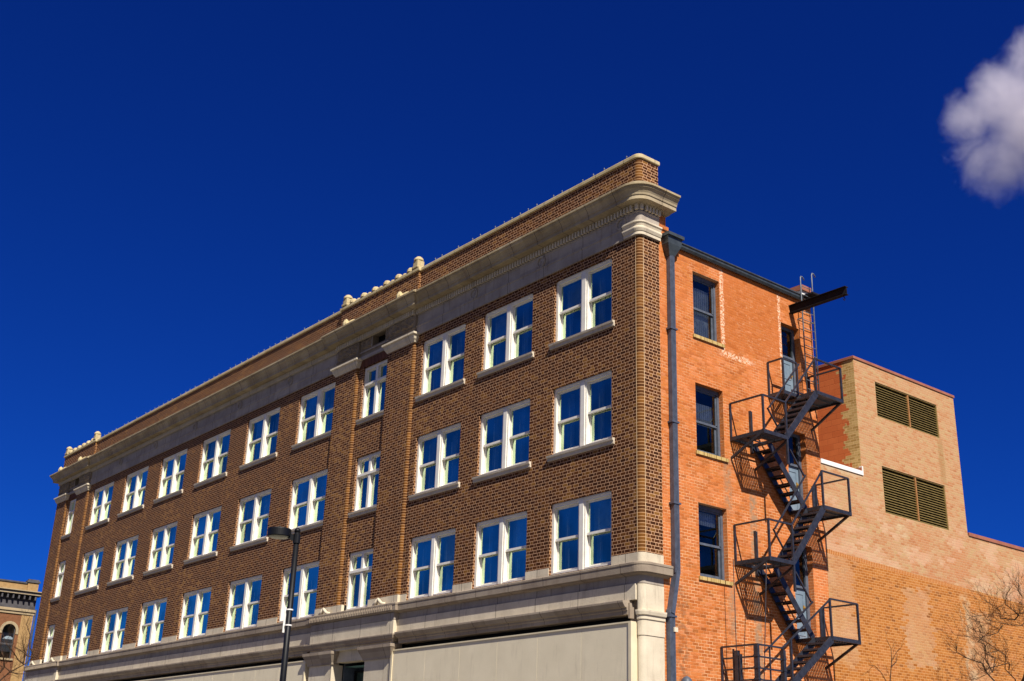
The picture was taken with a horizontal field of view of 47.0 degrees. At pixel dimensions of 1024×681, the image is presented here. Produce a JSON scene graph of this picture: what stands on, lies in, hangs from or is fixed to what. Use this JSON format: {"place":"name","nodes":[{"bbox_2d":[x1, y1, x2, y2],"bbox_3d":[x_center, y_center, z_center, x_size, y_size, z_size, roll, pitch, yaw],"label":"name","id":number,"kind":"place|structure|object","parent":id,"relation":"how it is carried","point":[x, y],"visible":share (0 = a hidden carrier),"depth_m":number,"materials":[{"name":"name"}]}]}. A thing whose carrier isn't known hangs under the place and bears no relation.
{"place":"outdoors","nodes":[
{"label":"outdoors","id":0,"kind":"place"},
{"bbox_2d":[0,579,41,680],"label":"building","id":1,"kind":"structure","parent":0,"point":[17,598],"depth_m":77.75,"materials":[{"name":"beige brick"}]},
{"bbox_2d":[0,624,14,660],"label":"window","id":2,"kind":"structure","parent":1,"relation":"in","point":[10,638],"depth_m":77.46,"materials":[{"name":"black glass"}]},
{"bbox_2d":[0,0,1023,680],"label":"sky","id":3,"kind":"structure","parent":0,"point":[188,188],"materials":[{"name":"blue"}]},
{"bbox_2d":[816,355,1023,680],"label":"building","id":4,"kind":"structure","parent":0,"point":[907,553],"depth_m":39.97,"materials":[{"name":"beige brick"}]},
{"bbox_3d":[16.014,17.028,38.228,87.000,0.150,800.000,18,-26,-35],"label":"pavement","id":5,"kind":"structure","parent":0,"visible":0},
{"bbox_2d":[0,602,48,680],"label":"bare tree","id":6,"kind":"object","parent":5,"relation":"on","point":[24,651],"visible":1,"depth_m":63.12,"materials":[{"name":"brown plant"}]},
{"bbox_2d":[267,527,300,680],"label":"street lamp","id":7,"kind":"object","parent":5,"relation":"on","point":[279,532],"visible":1,"depth_m":27.20,"materials":[{"name":"black metal"}]},
{"bbox_2d":[860,631,903,680],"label":"bare sapling","id":8,"kind":"object","parent":5,"relation":"on","point":[891,661],"visible":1,"depth_m":35.47,"materials":[{"name":"brown plant"}]},
{"bbox_2d":[934,559,1023,680],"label":"bare tree","id":9,"kind":"object","parent":5,"relation":"on","point":[975,638],"visible":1,"depth_m":36.80,"materials":[{"name":"brown plant"}]},
{"label":"ground","id":10,"kind":"structure","parent":0,"visible":0},
{"bbox_2d":[24,153,833,680],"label":"corner building","id":11,"kind":"structure","parent":10,"relation":"on","point":[506,451],"depth_m":38.56,"materials":[{"name":"brown brick"}]},
{"bbox_2d":[43,624,54,662],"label":"window","id":12,"kind":"structure","parent":11,"relation":"in","point":[51,628],"depth_m":66.22,"materials":[{"name":"white paint"}]},
{"bbox_2d":[50,560,65,601],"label":"window","id":13,"kind":"structure","parent":11,"relation":"in","point":[62,564],"depth_m":67.46,"materials":[{"name":"white paint"}]},
{"bbox_2d":[61,499,75,539],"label":"window","id":14,"kind":"structure","parent":11,"relation":"in","point":[72,504],"depth_m":68.74,"materials":[{"name":"white paint"}]},
{"bbox_2d":[68,615,92,658],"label":"window","id":15,"kind":"structure","parent":11,"relation":"in","point":[81,631],"depth_m":62.63,"materials":[{"name":"white paint"}]},
{"bbox_2d":[74,547,103,594],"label":"window","id":16,"kind":"structure","parent":11,"relation":"in","point":[92,562],"depth_m":63.83,"materials":[{"name":"white paint"}]},
{"bbox_2d":[85,481,113,529],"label":"window","id":17,"kind":"structure","parent":11,"relation":"in","point":[103,495],"depth_m":65.12,"materials":[{"name":"white paint"}]},
{"bbox_2d":[100,607,127,652],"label":"window","id":18,"kind":"structure","parent":11,"relation":"in","point":[115,621],"depth_m":59.21,"materials":[{"name":"white paint"}]},
{"bbox_2d":[107,535,138,585],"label":"window","id":19,"kind":"structure","parent":11,"relation":"in","point":[126,549],"depth_m":60.42,"materials":[{"name":"white paint"}]},
{"bbox_2d":[117,466,148,517],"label":"window","id":20,"kind":"structure","parent":11,"relation":"in","point":[135,488],"depth_m":61.71,"materials":[{"name":"white paint"}]},
{"bbox_2d":[137,597,166,646],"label":"window","id":21,"kind":"structure","parent":11,"relation":"in","point":[153,612],"depth_m":55.80,"materials":[{"name":"white paint"}]},
{"bbox_2d":[143,521,177,575],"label":"window","id":22,"kind":"structure","parent":11,"relation":"in","point":[163,539],"depth_m":56.99,"materials":[{"name":"white paint"}]},
{"bbox_2d":[153,448,187,503],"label":"window","id":23,"kind":"structure","parent":11,"relation":"in","point":[171,483],"depth_m":58.29,"materials":[{"name":"white paint"}]},
{"bbox_2d":[178,587,211,639],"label":"window","id":24,"kind":"structure","parent":11,"relation":"in","point":[196,603],"depth_m":52.38,"materials":[{"name":"white paint"}]},
{"bbox_2d":[183,506,221,564],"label":"window","id":25,"kind":"structure","parent":11,"relation":"in","point":[204,538],"depth_m":53.58,"materials":[{"name":"white paint"}]},
{"bbox_2d":[194,429,230,487],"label":"window","id":26,"kind":"structure","parent":11,"relation":"in","point":[210,465],"depth_m":54.90,"materials":[{"name":"white paint"}]},
{"bbox_2d":[225,575,261,631],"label":"window","id":27,"kind":"structure","parent":11,"relation":"in","point":[239,615],"depth_m":48.96,"materials":[{"name":"white paint"}]},
{"bbox_2d":[230,488,271,551],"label":"window","id":28,"kind":"structure","parent":11,"relation":"in","point":[250,513],"depth_m":50.11,"materials":[{"name":"white paint"}]},
{"bbox_2d":[239,407,279,469],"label":"window","id":29,"kind":"structure","parent":11,"relation":"in","point":[263,450],"depth_m":51.56,"materials":[{"name":"white paint"}]},
{"bbox_2d":[279,561,318,621],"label":"window","id":30,"kind":"structure","parent":11,"relation":"in","point":[306,581],"depth_m":45.35,"materials":[{"name":"white paint"}]},
{"bbox_2d":[288,469,327,533],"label":"window","id":31,"kind":"structure","parent":11,"relation":"in","point":[308,492],"depth_m":46.78,"materials":[{"name":"white paint"}]},
{"bbox_2d":[291,382,335,449],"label":"window","id":32,"kind":"structure","parent":11,"relation":"in","point":[315,404],"depth_m":48.10,"materials":[{"name":"white paint"}]},
{"bbox_2d":[346,548,373,609],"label":"window","id":33,"kind":"structure","parent":11,"relation":"in","point":[359,560],"depth_m":42.44,"materials":[{"name":"white paint"}]},
{"bbox_2d":[348,451,380,517],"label":"window","id":34,"kind":"structure","parent":11,"relation":"in","point":[365,500],"depth_m":43.66,"materials":[{"name":"white paint"}]},
{"bbox_2d":[356,359,387,424],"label":"window","id":35,"kind":"structure","parent":11,"relation":"in","point":[374,409],"depth_m":44.92,"materials":[{"name":"white paint"}]},
{"bbox_2d":[408,528,455,599],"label":"window","id":36,"kind":"structure","parent":11,"relation":"in","point":[427,551],"depth_m":39.16,"materials":[{"name":"white paint"}]},
{"bbox_2d":[408,423,460,500],"bbox_3d":[-2.412,4.188,40.314,0.635,2.290,2.880,18,-26,-35],"label":"window","id":37,"kind":"structure","parent":11,"relation":"in","point":[446,471],"depth_m":40.35,"materials":[{"name":"white paint"}]},
{"bbox_2d":[415,324,465,401],"bbox_3d":[-2.297,0.829,41.605,0.635,2.290,2.880,18,-26,-35],"label":"window","id":38,"kind":"structure","parent":11,"relation":"in","point":[437,350],"depth_m":41.71,"materials":[{"name":"white paint"}]},
{"bbox_2d":[474,511,526,587],"bbox_3d":[-0.262,6.498,36.372,0.250,2.090,2.620,18,-26,-35],"label":"window","id":39,"kind":"structure","parent":11,"relation":"in","point":[492,534],"depth_m":36.42,"materials":[{"name":"white paint"}]},
{"bbox_2d":[472,398,530,482],"bbox_3d":[-0.118,3.243,37.651,0.635,2.290,2.880,18,-26,-35],"label":"window","id":40,"kind":"structure","parent":11,"relation":"in","point":[503,425],"depth_m":37.61,"materials":[{"name":"white paint"}]},
{"bbox_2d":[477,293,533,377],"bbox_3d":[-0.003,-0.115,38.941,0.635,2.290,2.880,18,-26,-35],"label":"window","id":41,"kind":"structure","parent":11,"relation":"in","point":[502,355],"depth_m":39.00,"materials":[{"name":"white paint"}]},
{"bbox_2d":[546,370,614,461],"bbox_3d":[2.209,2.286,34.951,0.635,2.290,2.880,18,-26,-35],"label":"window","id":42,"kind":"structure","parent":11,"relation":"in","point":[573,403],"depth_m":35.08,"materials":[{"name":"white paint"}]},
{"bbox_2d":[551,491,610,574],"bbox_3d":[2.155,5.570,33.741,0.485,2.090,2.620,18,-26,-35],"label":"window","id":43,"kind":"structure","parent":11,"relation":"in","point":[587,516],"depth_m":33.71,"materials":[{"name":"white paint"}]},
{"bbox_2d":[549,258,614,349],"bbox_3d":[2.323,-1.073,36.242,0.635,2.290,2.880,18,-26,-35],"label":"window","id":44,"kind":"structure","parent":11,"relation":"in","point":[577,288],"depth_m":36.30,"materials":[{"name":"white paint"}]},
{"bbox_2d":[681,676,691,680],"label":"wall light","id":45,"kind":"object","parent":11,"relation":"attached to","point":[686,678],"visible":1,"depth_m":30.90,"materials":[{"name":"grey metal"}]},
{"bbox_2d":[692,274,724,347],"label":"side window","id":46,"kind":"structure","parent":11,"relation":"in","point":[701,315],"depth_m":36.27,"materials":[{"name":"blue paint"}]},
{"bbox_2d":[695,385,728,462],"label":"side window","id":47,"kind":"structure","parent":11,"relation":"in","point":[706,421],"depth_m":35.03,"materials":[{"name":"blue paint"}]},
{"bbox_2d":[698,504,732,585],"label":"side window","id":48,"kind":"structure","parent":11,"relation":"in","point":[720,579],"depth_m":33.76,"materials":[{"name":"glass"}]},
{"bbox_2d":[781,326,796,393],"bbox_3d":[8.870,0.802,38.169,0.920,2.630,0.100,18,-26,-35],"label":"fire door","id":49,"kind":"structure","parent":11,"relation":"in","point":[789,367],"depth_m":38.28,"materials":[{"name":"blue paint"}]},
{"bbox_2d":[720,357,860,680],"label":"fire escape","id":50,"kind":"object","parent":11,"relation":"attached to","point":[802,405],"visible":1,"depth_m":34.47,"materials":[{"name":"metal"}]},
{"bbox_2d":[788,433,803,510],"bbox_3d":[8.755,4.161,36.879,0.920,2.630,0.100,18,-26,-35],"label":"fire door","id":51,"kind":"structure","parent":11,"relation":"in","point":[796,475],"depth_m":37.00,"materials":[{"name":"blue paint"}]},
{"bbox_2d":[794,545,810,638],"bbox_3d":[8.637,7.613,35.553,0.920,2.830,0.100,18,-26,-35],"label":"fire door","id":52,"kind":"structure","parent":11,"relation":"in","point":[801,597],"depth_m":35.62,"materials":[{"name":"blue paint"}]},
{"bbox_2d":[797,273,819,392],"bbox_3d":[9.779,-0.072,38.755,0.857,4.819,0.242,18,-26,-35],"label":"roof ladder","id":53,"kind":"object","parent":11,"relation":"attached to","point":[813,314],"visible":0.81,"depth_m":38.63,"materials":[{"name":"metal"}]},
{"bbox_2d":[803,292,818,298],"bbox_3d":[9.822,-1.401,39.532,0.480,0.100,1.050,18,-26,-35],"label":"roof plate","id":54,"kind":"object","parent":11,"relation":"on","point":[811,294],"visible":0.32,"depth_m":39.18,"materials":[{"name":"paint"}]},
{"bbox_2d":[788,286,848,313],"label":"hoist beam","id":55,"kind":"structure","parent":11,"relation":"attached to","point":[820,299],"depth_m":37.82,"materials":[{"name":"metal"}]}
]}

